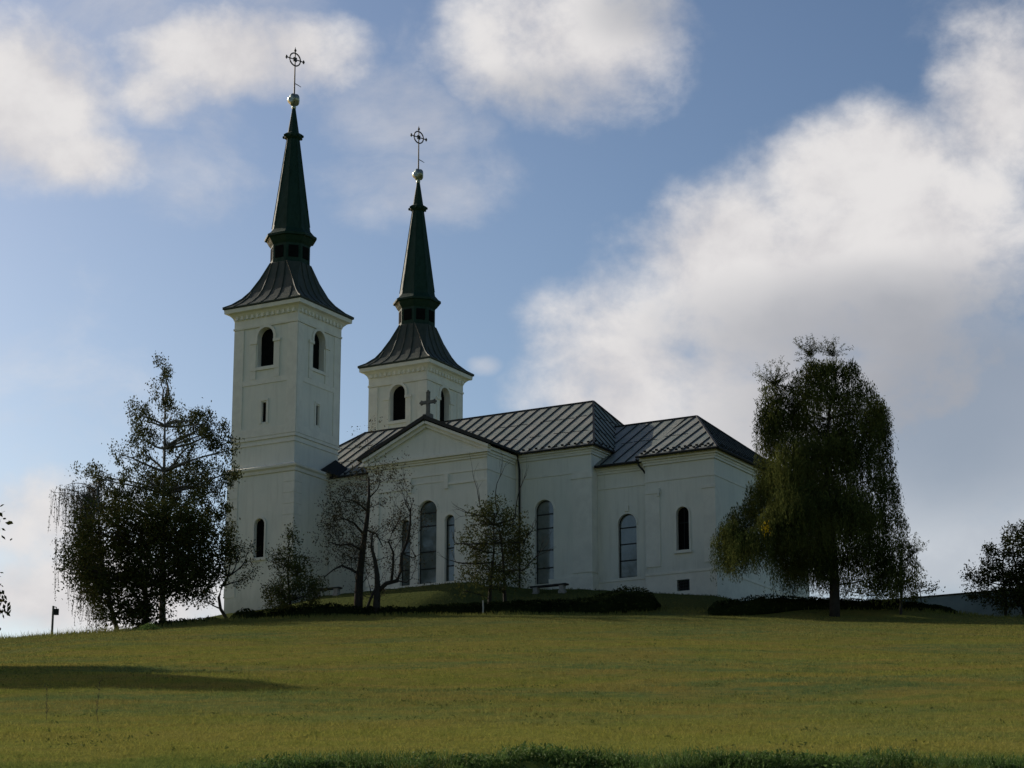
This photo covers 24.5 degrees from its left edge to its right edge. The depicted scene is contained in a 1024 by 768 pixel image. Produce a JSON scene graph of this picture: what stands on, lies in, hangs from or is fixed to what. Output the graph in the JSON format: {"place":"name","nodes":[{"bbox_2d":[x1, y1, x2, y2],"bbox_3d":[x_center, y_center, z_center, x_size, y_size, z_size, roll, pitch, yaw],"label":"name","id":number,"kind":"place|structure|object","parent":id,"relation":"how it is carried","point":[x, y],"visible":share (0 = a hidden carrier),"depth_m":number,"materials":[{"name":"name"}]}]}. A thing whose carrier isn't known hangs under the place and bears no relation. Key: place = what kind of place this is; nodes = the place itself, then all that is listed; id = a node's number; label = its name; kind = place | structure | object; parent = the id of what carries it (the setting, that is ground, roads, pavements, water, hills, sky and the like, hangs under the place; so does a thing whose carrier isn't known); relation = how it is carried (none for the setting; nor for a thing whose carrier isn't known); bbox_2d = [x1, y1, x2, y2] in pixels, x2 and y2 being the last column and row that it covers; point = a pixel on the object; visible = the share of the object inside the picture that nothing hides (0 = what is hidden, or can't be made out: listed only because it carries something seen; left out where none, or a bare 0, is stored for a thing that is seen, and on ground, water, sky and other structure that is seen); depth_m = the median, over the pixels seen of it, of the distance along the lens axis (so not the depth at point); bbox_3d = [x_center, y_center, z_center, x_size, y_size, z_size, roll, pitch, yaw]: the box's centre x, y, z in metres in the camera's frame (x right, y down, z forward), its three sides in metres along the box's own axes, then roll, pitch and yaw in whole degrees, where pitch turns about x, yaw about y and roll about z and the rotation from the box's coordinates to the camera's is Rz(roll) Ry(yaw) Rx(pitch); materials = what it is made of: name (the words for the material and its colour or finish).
{"place":"outdoors","nodes":[
{"label":"outdoors","id":0,"kind":"place"},
{"bbox_2d":[0,581,1023,767],"bbox_3d":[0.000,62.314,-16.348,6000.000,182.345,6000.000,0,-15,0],"label":"ground","id":1,"kind":"structure","parent":0,"point":[520,593],"depth_m":62.34,"materials":[{"name":"green plant"}]},
{"bbox_2d":[0,504,12,629],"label":"roadside tree","id":2,"kind":"object","parent":1,"relation":"on","point":[2,592],"visible":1,"depth_m":77.38,"materials":[{"name":"green plant"}]},
{"bbox_2d":[51,606,58,634],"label":"lamp post","id":3,"kind":"object","parent":1,"relation":"on","point":[55,611],"visible":0.88,"depth_m":143.05,"materials":[{"name":"grey metal"}]},
{"bbox_2d":[48,480,117,631],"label":"weeping birch","id":4,"kind":"object","parent":1,"relation":"on","point":[96,490],"visible":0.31,"depth_m":147.83,"materials":[{"name":"green plant"}]},
{"bbox_2d":[95,680,101,719],"bbox_3d":[-8.325,6.388,47.419,0.138,0.943,0.119,0,-15,0],"label":"dock stalk","id":5,"kind":"object","parent":1,"relation":"on","point":[98,698],"visible":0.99,"depth_m":47.44,"materials":[{"name":"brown plant"}]},
{"bbox_2d":[50,492,240,630],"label":"broadleaf tree","id":6,"kind":"object","parent":1,"relation":"on","point":[138,577],"visible":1,"depth_m":142.50,"materials":[{"name":"green plant"}]},
{"bbox_2d":[136,622,161,630],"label":"grass tuft","id":7,"kind":"object","parent":1,"relation":"on","point":[148,625],"visible":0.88,"depth_m":129.21,"materials":[{"name":"green plant"}]},
{"bbox_2d":[69,350,245,620],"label":"birch tree","id":8,"kind":"object","parent":1,"relation":"on","point":[166,485],"visible":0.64,"depth_m":151.64,"materials":[{"name":"green plant"}]},
{"bbox_2d":[135,615,218,627],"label":"hedge","id":9,"kind":"object","parent":1,"relation":"on","point":[178,622],"visible":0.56,"depth_m":141.38,"materials":[{"name":"green plant"}]},
{"bbox_2d":[194,531,262,617],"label":"crooked tree","id":10,"kind":"object","parent":1,"relation":"on","point":[228,575],"visible":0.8,"depth_m":144.90,"materials":[{"name":"green plant"}]},
{"bbox_2d":[260,517,337,614],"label":"young tree","id":11,"kind":"object","parent":1,"relation":"on","point":[278,593],"visible":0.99,"depth_m":142.31,"materials":[{"name":"green plant"}]},
{"bbox_2d":[230,601,415,619],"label":"hedge","id":12,"kind":"object","parent":1,"relation":"on","point":[336,608],"visible":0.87,"depth_m":142.10,"materials":[{"name":"green plant"}]},
{"bbox_2d":[313,587,342,596],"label":"bench","id":13,"kind":"object","parent":1,"relation":"on","point":[336,590],"visible":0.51,"depth_m":158.97,"materials":[{"name":"stone"}]},
{"bbox_2d":[306,416,408,607],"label":"fruit tree","id":14,"kind":"object","parent":1,"relation":"on","point":[363,542],"visible":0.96,"depth_m":144.13,"materials":[{"name":"green plant"}]},
{"bbox_2d":[332,446,437,612],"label":"fruit tree","id":15,"kind":"object","parent":1,"relation":"on","point":[378,589],"visible":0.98,"depth_m":142.85,"materials":[{"name":"brown plant"}]},
{"bbox_2d":[439,453,555,601],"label":"garden tree","id":16,"kind":"object","parent":1,"relation":"on","point":[518,540],"visible":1,"depth_m":143.38,"materials":[{"name":"green plant"}]},
{"bbox_2d":[222,47,809,613],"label":"church","id":17,"kind":"structure","parent":1,"relation":"on","point":[606,499],"depth_m":162.91,"materials":[{"name":"white paint"}]},
{"bbox_2d":[412,584,660,614],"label":"hedge","id":18,"kind":"object","parent":1,"relation":"on","point":[624,600],"visible":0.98,"depth_m":141.15,"materials":[{"name":"green plant"}]},
{"bbox_2d":[529,583,568,593],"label":"bench","id":19,"kind":"object","parent":1,"relation":"on","point":[562,588],"visible":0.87,"depth_m":153.31,"materials":[{"name":"stone"}]},
{"bbox_2d":[122,741,1023,767],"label":"bank weeds","id":20,"kind":"object","parent":1,"relation":"on","point":[512,755],"visible":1,"depth_m":36.95,"materials":[{"name":"green plant"}]},
{"bbox_2d":[708,333,910,616],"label":"weeping willow","id":21,"kind":"object","parent":1,"relation":"on","point":[812,515],"visible":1,"depth_m":138.97,"materials":[{"name":"green plant"}]},
{"bbox_2d":[707,593,957,615],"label":"hedge","id":22,"kind":"object","parent":1,"relation":"on","point":[755,605],"visible":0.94,"depth_m":139.81,"materials":[{"name":"green plant"}]},
{"bbox_2d":[840,580,890,599],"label":"shrub","id":23,"kind":"object","parent":1,"relation":"on","point":[860,592],"visible":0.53,"depth_m":140.25,"materials":[{"name":"green plant"}]},
{"bbox_2d":[876,527,928,613],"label":"young willow","id":24,"kind":"object","parent":1,"relation":"on","point":[913,549],"visible":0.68,"depth_m":139.38,"materials":[{"name":"green plant"}]},
{"bbox_2d":[889,568,944,602],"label":"shrub","id":25,"kind":"object","parent":1,"relation":"on","point":[928,590],"visible":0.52,"depth_m":141.11,"materials":[{"name":"green plant"}]},
{"bbox_2d":[889,588,1022,616],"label":"garden wall","id":26,"kind":"structure","parent":1,"relation":"on","point":[956,601],"depth_m":148.97,"materials":[{"name":"grey paint"}]},
{"bbox_2d":[958,519,1023,615],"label":"privet tree","id":27,"kind":"object","parent":1,"relation":"on","point":[1012,578],"visible":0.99,"depth_m":142.86,"materials":[{"name":"green plant"}]},
{"bbox_2d":[0,0,1023,637],"label":"sky","id":28,"kind":"structure","parent":0,"point":[634,207],"materials":[{"name":"blue"}]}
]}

